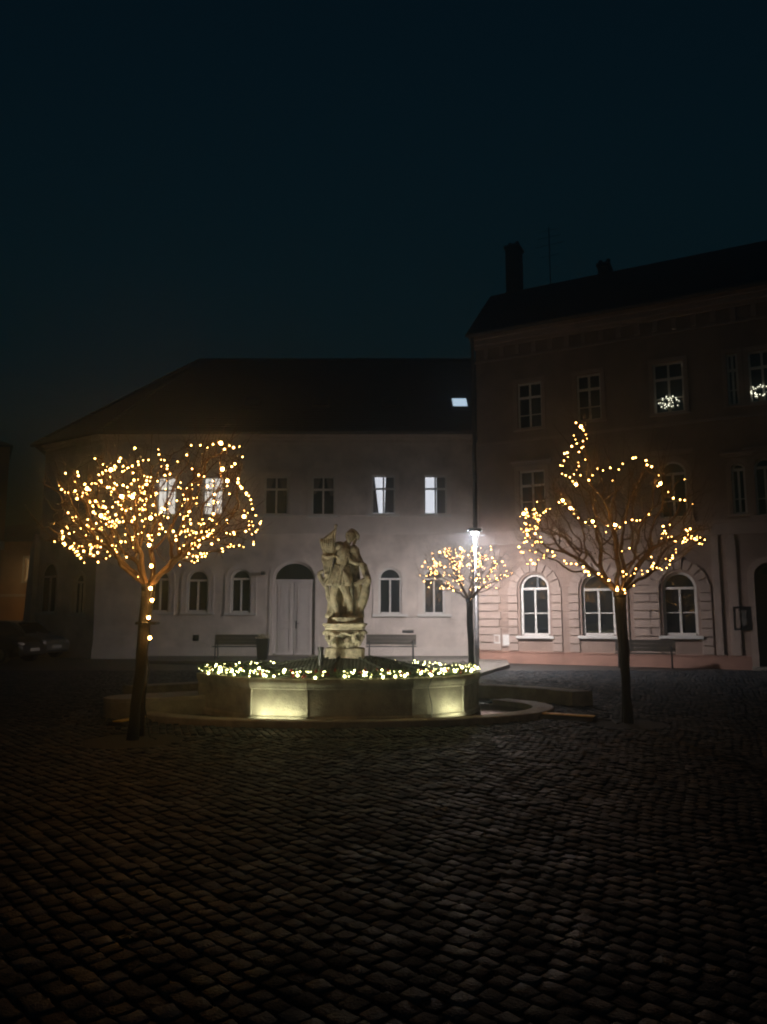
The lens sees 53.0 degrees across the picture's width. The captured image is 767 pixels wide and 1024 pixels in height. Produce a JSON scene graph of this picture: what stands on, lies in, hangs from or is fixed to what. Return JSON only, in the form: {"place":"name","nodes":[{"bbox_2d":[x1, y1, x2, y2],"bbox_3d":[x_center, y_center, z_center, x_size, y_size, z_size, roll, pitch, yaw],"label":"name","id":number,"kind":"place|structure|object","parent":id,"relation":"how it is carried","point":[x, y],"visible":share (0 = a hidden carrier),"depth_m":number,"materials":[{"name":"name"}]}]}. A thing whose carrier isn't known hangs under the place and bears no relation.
{"place":"outdoors","nodes":[
{"label":"outdoors","id":0,"kind":"place"},
{"bbox_2d":[147,656,509,676],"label":"pavement","id":1,"kind":"structure","parent":0,"point":[489,666],"depth_m":27.32,"materials":[{"name":"grey stone"}]},
{"bbox_2d":[212,634,263,659],"bbox_3d":[-5.322,4.956,28.218,1.850,0.895,0.588,0,-8,0],"label":"park bench","id":2,"kind":"object","parent":1,"relation":"on","point":[235,639],"visible":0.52,"depth_m":28.44,"materials":[{"name":"metal"}]},
{"bbox_2d":[255,633,269,659],"bbox_3d":[-4.364,4.862,27.806,0.545,0.962,0.542,0,-8,0],"label":"trash bin","id":3,"kind":"object","parent":1,"relation":"on","point":[262,644],"visible":1,"depth_m":27.60,"materials":[{"name":"metal"}]},
{"bbox_2d":[366,634,416,659],"bbox_3d":[0.281,4.956,28.218,1.850,0.895,0.588,0,-8,0],"label":"park bench","id":4,"kind":"object","parent":1,"relation":"on","point":[390,639],"visible":1,"depth_m":28.44,"materials":[{"name":"wood"}]},
{"bbox_2d":[195,703,525,716],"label":"paving","id":5,"kind":"structure","parent":0,"point":[489,709],"depth_m":13.58,"materials":[{"name":"grey stone"}]},
{"bbox_2d":[196,655,480,719],"bbox_3d":[-0.754,2.980,13.318,4.918,0.983,3.237,0,-8,0],"label":"fountain","id":6,"kind":"object","parent":5,"relation":"on","point":[325,698],"visible":0.8,"depth_m":11.96,"materials":[{"name":"stone"}]},
{"bbox_2d":[318,647,323,665],"bbox_3d":[-1.049,2.503,12.829,0.104,0.494,0.104,0,-8,0],"label":"water spout","id":7,"kind":"object","parent":6,"relation":"on","point":[320,656],"visible":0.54,"depth_m":12.81,"materials":[{"name":"metal"}]},
{"bbox_2d":[196,659,481,680],"bbox_3d":[-0.755,2.711,13.356,4.948,0.281,3.307,0,-8,0],"label":"fir garland","id":8,"kind":"object","parent":6,"relation":"on","point":[228,669],"visible":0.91,"depth_m":12.15,"materials":[{"name":"green plant"}]},
{"bbox_2d":[322,623,366,658],"bbox_3d":[-0.669,2.416,13.383,0.774,0.958,0.636,0,-8,0],"label":"pedestal","id":9,"kind":"object","parent":6,"relation":"on","point":[344,640],"visible":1,"depth_m":13.15,"materials":[{"name":"stone"}]},
{"bbox_2d":[317,524,370,622],"bbox_3d":[-0.690,1.088,13.578,0.949,1.734,0.516,0,-8,0],"label":"statue","id":10,"kind":"object","parent":9,"relation":"on","point":[347,594],"visible":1,"depth_m":13.48,"materials":[{"name":"stone"}]},
{"bbox_2d":[428,676,432,717],"bbox_3d":[0.817,2.923,12.067,0.258,0.709,0.077,4,-9,-28],"label":"power cable","id":11,"kind":"object","parent":6,"relation":"hanging from","point":[430,697],"visible":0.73,"depth_m":12.04,"materials":[{"name":"black rubber"}]},
{"bbox_2d":[0,670,766,1023],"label":"cobblestone paving","id":12,"kind":"structure","parent":0,"point":[508,788],"depth_m":5.08,"materials":[{"name":"stone"}]},
{"bbox_2d":[106,716,151,726],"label":"cable ramp","id":13,"kind":"structure","parent":12,"relation":"on","point":[123,722],"depth_m":11.52,"materials":[{"name":"black rubber"}]},
{"bbox_2d":[121,929,147,938],"bbox_3d":[-1.256,2.133,3.888,0.124,0.019,0.107,0,-8,0],"label":"fallen leaf","id":14,"kind":"object","parent":12,"relation":"on","point":[134,934],"visible":1,"depth_m":3.89,"materials":[{"name":"brown plant"}]},
{"bbox_2d":[103,691,204,718],"bbox_3d":[-3.857,3.261,12.965,1.678,0.330,0.863,5,-9,-30],"label":"stone seat","id":15,"kind":"object","parent":12,"relation":"on","point":[182,702],"visible":0.71,"depth_m":12.68,"materials":[{"name":"stone"}]},
{"bbox_2d":[122,681,197,694],"bbox_3d":[-3.331,3.627,15.629,3.788,0.330,0.721,3,-9,-24],"label":"curved stone bench","id":16,"kind":"object","parent":12,"relation":"on","point":[169,687],"visible":0.29,"depth_m":15.09,"materials":[{"name":"grey stone"}]},
{"bbox_2d":[479,683,592,706],"bbox_3d":[1.943,3.627,15.440,4.558,0.280,0.922,-4,-9,28],"label":"curved stone bench","id":17,"kind":"object","parent":12,"relation":"on","point":[570,697],"visible":0.54,"depth_m":14.80,"materials":[{"name":"grey stone"}]},
{"bbox_2d":[539,712,597,721],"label":"cable ramp","id":18,"kind":"structure","parent":12,"relation":"on","point":[572,717],"depth_m":12.22,"materials":[{"name":"black rubber"}]},
{"bbox_2d":[0,648,766,1023],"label":"ground","id":19,"kind":"structure","parent":0,"point":[44,664],"depth_m":11.49,"materials":[{"name":"grey stone"}]},
{"bbox_2d":[0,440,12,589],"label":"corner house","id":20,"kind":"structure","parent":19,"relation":"on","point":[5,451],"depth_m":37.51,"materials":[{"name":"paint"}]},
{"bbox_2d":[0,524,39,620],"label":"ochre house","id":21,"kind":"structure","parent":19,"relation":"on","point":[18,540],"depth_m":50.32,"materials":[{"name":"paint"}]},
{"bbox_2d":[21,556,29,582],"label":"window","id":22,"kind":"structure","parent":21,"relation":"in","point":[24,557],"depth_m":50.21,"materials":[{"name":"white paint"}]},
{"bbox_2d":[0,622,46,663],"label":"parked car","id":23,"kind":"object","parent":19,"relation":"on","point":[15,642],"visible":1,"depth_m":27.46,"materials":[{"name":"paint"}]},
{"bbox_2d":[0,620,69,658],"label":"parked car","id":24,"kind":"object","parent":19,"relation":"on","point":[57,646],"visible":0.5,"depth_m":30.72,"materials":[{"name":"black paint"}]},
{"bbox_2d":[80,733,183,748],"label":"soil","id":25,"kind":"structure","parent":19,"relation":"on","point":[114,741],"depth_m":10.06,"materials":[{"name":"brown soil"}]},
{"bbox_2d":[23,409,270,740],"bbox_3d":[-3.127,0.868,10.463,3.087,4.401,2.226,-1,-8,6],"label":"bare tree","id":26,"kind":"object","parent":25,"relation":"on","point":[136,727],"visible":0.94,"depth_m":10.35,"materials":[{"name":"brown plant"}]},
{"bbox_2d":[54,441,260,738],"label":"string lights","id":27,"kind":"object","parent":26,"relation":"attached to","point":[150,518],"visible":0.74,"depth_m":10.27,"materials":[{"name":"yellow"}]},
{"bbox_2d":[23,358,480,658],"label":"cream house","id":28,"kind":"structure","parent":19,"relation":"on","point":[375,454],"depth_m":31.67,"materials":[{"name":"paint"}]},
{"bbox_2d":[34,559,58,614],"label":"window","id":29,"kind":"structure","parent":28,"relation":"in","point":[50,576],"depth_m":33.04,"materials":[{"name":"white paint"}]},
{"bbox_2d":[68,570,85,616],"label":"window","id":30,"kind":"structure","parent":28,"relation":"in","point":[80,585],"depth_m":31.76,"materials":[{"name":"white paint"}]},
{"bbox_2d":[146,564,175,614],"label":"window","id":31,"kind":"structure","parent":28,"relation":"in","point":[164,597],"depth_m":31.12,"materials":[{"name":"white paint"}]},
{"bbox_2d":[151,473,180,518],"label":"window","id":32,"kind":"structure","parent":28,"relation":"in","point":[159,498],"depth_m":31.66,"materials":[{"name":"white glass"}]},
{"bbox_2d":[179,564,213,614],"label":"window","id":33,"kind":"structure","parent":28,"relation":"in","point":[199,593],"depth_m":31.12,"materials":[{"name":"white paint"}]},
{"bbox_2d":[197,473,227,518],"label":"window","id":34,"kind":"structure","parent":28,"relation":"in","point":[206,480],"depth_m":31.67,"materials":[{"name":"white glass"}]},
{"bbox_2d":[223,563,256,614],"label":"window","id":35,"kind":"structure","parent":28,"relation":"in","point":[241,589],"depth_m":31.12,"materials":[{"name":"white paint"}]},
{"bbox_2d":[259,472,291,516],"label":"window","id":36,"kind":"structure","parent":28,"relation":"in","point":[277,484],"depth_m":31.67,"materials":[{"name":"glass"}]},
{"bbox_2d":[268,557,318,655],"bbox_3d":[-3.610,3.834,30.871,2.214,4.053,0.510,0,-8,0],"label":"door","id":37,"kind":"structure","parent":28,"relation":"in","point":[299,626],"depth_m":31.02,"materials":[{"name":"grey paint"}]},
{"bbox_2d":[307,472,338,516],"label":"window","id":38,"kind":"structure","parent":28,"relation":"in","point":[323,487],"depth_m":31.67,"materials":[{"name":"black glass"}]},
{"bbox_2d":[367,471,399,516],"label":"window","id":39,"kind":"structure","parent":28,"relation":"in","point":[383,491],"depth_m":31.67,"materials":[{"name":"white glass"}]},
{"bbox_2d":[372,562,407,616],"bbox_3d":[0.268,3.120,31.092,1.430,2.209,0.275,0,-8,0],"label":"window","id":40,"kind":"structure","parent":28,"relation":"in","point":[389,590],"depth_m":31.12,"materials":[{"name":"white paint"}]},
{"bbox_2d":[417,562,451,616],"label":"window","id":41,"kind":"structure","parent":28,"relation":"in","point":[432,602],"depth_m":31.11,"materials":[{"name":"white paint"}]},
{"bbox_2d":[420,471,451,516],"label":"window","id":42,"kind":"structure","parent":28,"relation":"in","point":[435,491],"depth_m":31.67,"materials":[{"name":"white glass"}]},
{"bbox_2d":[145,698,553,729],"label":"ring kerb","id":43,"kind":"structure","parent":19,"relation":"on","point":[534,710],"depth_m":11.55,"materials":[{"name":"stone"}]},
{"bbox_2d":[468,527,481,665],"bbox_3d":[2.966,2.741,24.660,0.470,4.547,0.480,0,-8,0],"label":"street lamp","id":44,"kind":"object","parent":19,"relation":"on","point":[476,640],"visible":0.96,"depth_m":24.55,"materials":[{"name":"metal"}]},
{"bbox_2d":[465,227,766,670],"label":"pink building","id":45,"kind":"structure","parent":19,"relation":"on","point":[620,352],"depth_m":26.84,"materials":[{"name":"paint"}]},
{"bbox_2d":[513,376,546,431],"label":"window","id":46,"kind":"structure","parent":45,"relation":"in","point":[531,396],"depth_m":28.71,"materials":[{"name":"black glass"}]},
{"bbox_2d":[514,464,549,517],"bbox_3d":[5.465,-0.755,28.170,1.326,1.911,0.300,-4,-9,27],"label":"window","id":47,"kind":"structure","parent":45,"relation":"in","point":[531,475],"depth_m":28.28,"materials":[{"name":"black glass"}]},
{"bbox_2d":[516,574,553,638],"bbox_3d":[5.449,3.379,27.619,1.376,2.311,0.315,-4,-9,27],"label":"window","id":48,"kind":"structure","parent":45,"relation":"in","point":[535,608],"depth_m":27.72,"materials":[{"name":"glass"}]},
{"bbox_2d":[572,367,606,424],"bbox_3d":[7.388,-4.148,27.626,1.184,1.960,0.300,-4,-9,27],"label":"window","id":49,"kind":"structure","parent":45,"relation":"in","point":[591,387],"depth_m":27.71,"materials":[{"name":"black glass"}]},
{"bbox_2d":[578,573,617,638],"bbox_3d":[7.442,3.244,26.599,1.439,2.253,0.331,-4,-9,27],"label":"window","id":50,"kind":"structure","parent":45,"relation":"in","point":[599,622],"depth_m":26.69,"materials":[{"name":"glass"}]},
{"bbox_2d":[658,396,678,411],"bbox_3d":[9.793,-3.719,26.358,0.678,0.548,0.162,-6,-10,35],"label":"window wreath","id":51,"kind":"object","parent":45,"relation":"attached to","point":[669,409],"depth_m":26.30,"materials":[{"name":"white plastic"}]},
{"bbox_2d":[648,355,690,417],"bbox_3d":[9.792,-4.297,26.384,1.309,2.030,0.301,-4,-9,27],"label":"window","id":52,"kind":"structure","parent":45,"relation":"in","point":[670,379],"depth_m":26.47,"materials":[{"name":"black glass"}]},
{"bbox_2d":[654,456,693,521],"bbox_3d":[9.771,-0.792,25.914,1.221,2.204,0.303,-4,-9,27],"label":"window","id":53,"kind":"structure","parent":45,"relation":"in","point":[678,471],"depth_m":25.97,"materials":[{"name":"black glass"}]},
{"bbox_2d":[659,572,703,638],"bbox_3d":[9.796,3.076,25.391,1.381,2.200,0.341,-4,-9,27],"label":"window","id":54,"kind":"structure","parent":45,"relation":"in","point":[679,592],"depth_m":25.48,"materials":[{"name":"glass"}]},
{"bbox_2d":[721,347,744,408],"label":"window","id":55,"kind":"structure","parent":45,"relation":"in","point":[733,372],"depth_m":25.48,"materials":[{"name":"white paint"}]},
{"bbox_2d":[726,458,753,516],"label":"window","id":56,"kind":"structure","parent":45,"relation":"in","point":[740,486],"depth_m":25.01,"materials":[{"name":"black glass"}]},
{"bbox_2d":[733,606,751,629],"bbox_3d":[11.398,3.376,24.397,0.524,0.747,0.070,-4,-9,27],"label":"notice board","id":57,"kind":"object","parent":45,"relation":"attached to","point":[745,619],"visible":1,"depth_m":24.38,"materials":[{"name":"metal"}]},
{"bbox_2d":[742,344,766,405],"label":"window","id":58,"kind":"structure","parent":45,"relation":"in","point":[756,361],"depth_m":25.21,"materials":[{"name":"black glass"}]},
{"bbox_2d":[747,556,766,670],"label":"door","id":59,"kind":"structure","parent":45,"relation":"in","point":[759,591],"depth_m":24.29,"materials":[{"name":"brown wood"}]},
{"bbox_2d":[749,452,766,517],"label":"window","id":60,"kind":"structure","parent":45,"relation":"in","point":[759,483],"depth_m":24.75,"materials":[{"name":"black glass"}]},
{"bbox_2d":[750,384,766,400],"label":"window wreath","id":61,"kind":"object","parent":45,"relation":"attached to","point":[760,397],"depth_m":25.04,"materials":[{"name":"white plastic"}]},
{"bbox_2d":[590,719,669,728],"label":"soil","id":62,"kind":"structure","parent":19,"relation":"on","point":[642,724],"depth_m":11.67,"materials":[{"name":"brown soil"}]},
{"bbox_2d":[511,407,719,723],"bbox_3d":[3.629,0.751,12.089,3.268,5.068,2.420,0,-8,0],"label":"bare tree","id":63,"kind":"object","parent":62,"relation":"on","point":[619,595],"visible":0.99,"depth_m":11.98,"materials":[{"name":"brown plant"}]},
{"bbox_2d":[595,607,622,723],"bbox_3d":[3.556,2.389,12.048,0.225,1.769,0.540,4,-9,-28],"label":"power cable","id":64,"kind":"object","parent":63,"relation":"attached to","point":[621,671],"visible":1,"depth_m":11.84,"materials":[{"name":"black rubber"}]},
{"bbox_2d":[518,422,704,592],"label":"string lights","id":65,"kind":"object","parent":63,"relation":"attached to","point":[592,521],"visible":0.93,"depth_m":11.55,"materials":[{"name":"yellow"}]},
{"bbox_2d":[614,639,675,668],"bbox_3d":[8.387,4.555,24.637,1.850,0.895,0.588,-3,-8,20],"label":"park bench","id":66,"kind":"object","parent":19,"relation":"on","point":[660,645],"visible":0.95,"depth_m":24.73,"materials":[{"name":"metal"}]},
{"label":"soil","id":67,"kind":"structure","parent":19,"relation":"on","visible":0},
{"bbox_2d":[413,537,523,663],"bbox_3d":[2.407,2.670,22.494,3.160,4.107,2.550,2,-8,-12],"label":"bare tree","id":68,"kind":"object","parent":67,"relation":"on","point":[469,597],"visible":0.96,"depth_m":22.34,"materials":[{"name":"brown plant"}]},
{"bbox_2d":[422,546,511,590],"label":"string lights","id":69,"kind":"object","parent":68,"relation":"attached to","point":[462,567],"visible":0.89,"depth_m":22.41,"materials":[{"name":"yellow"}]},
{"bbox_2d":[0,0,766,524],"label":"sky","id":70,"kind":"structure","parent":0,"point":[182,182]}
]}

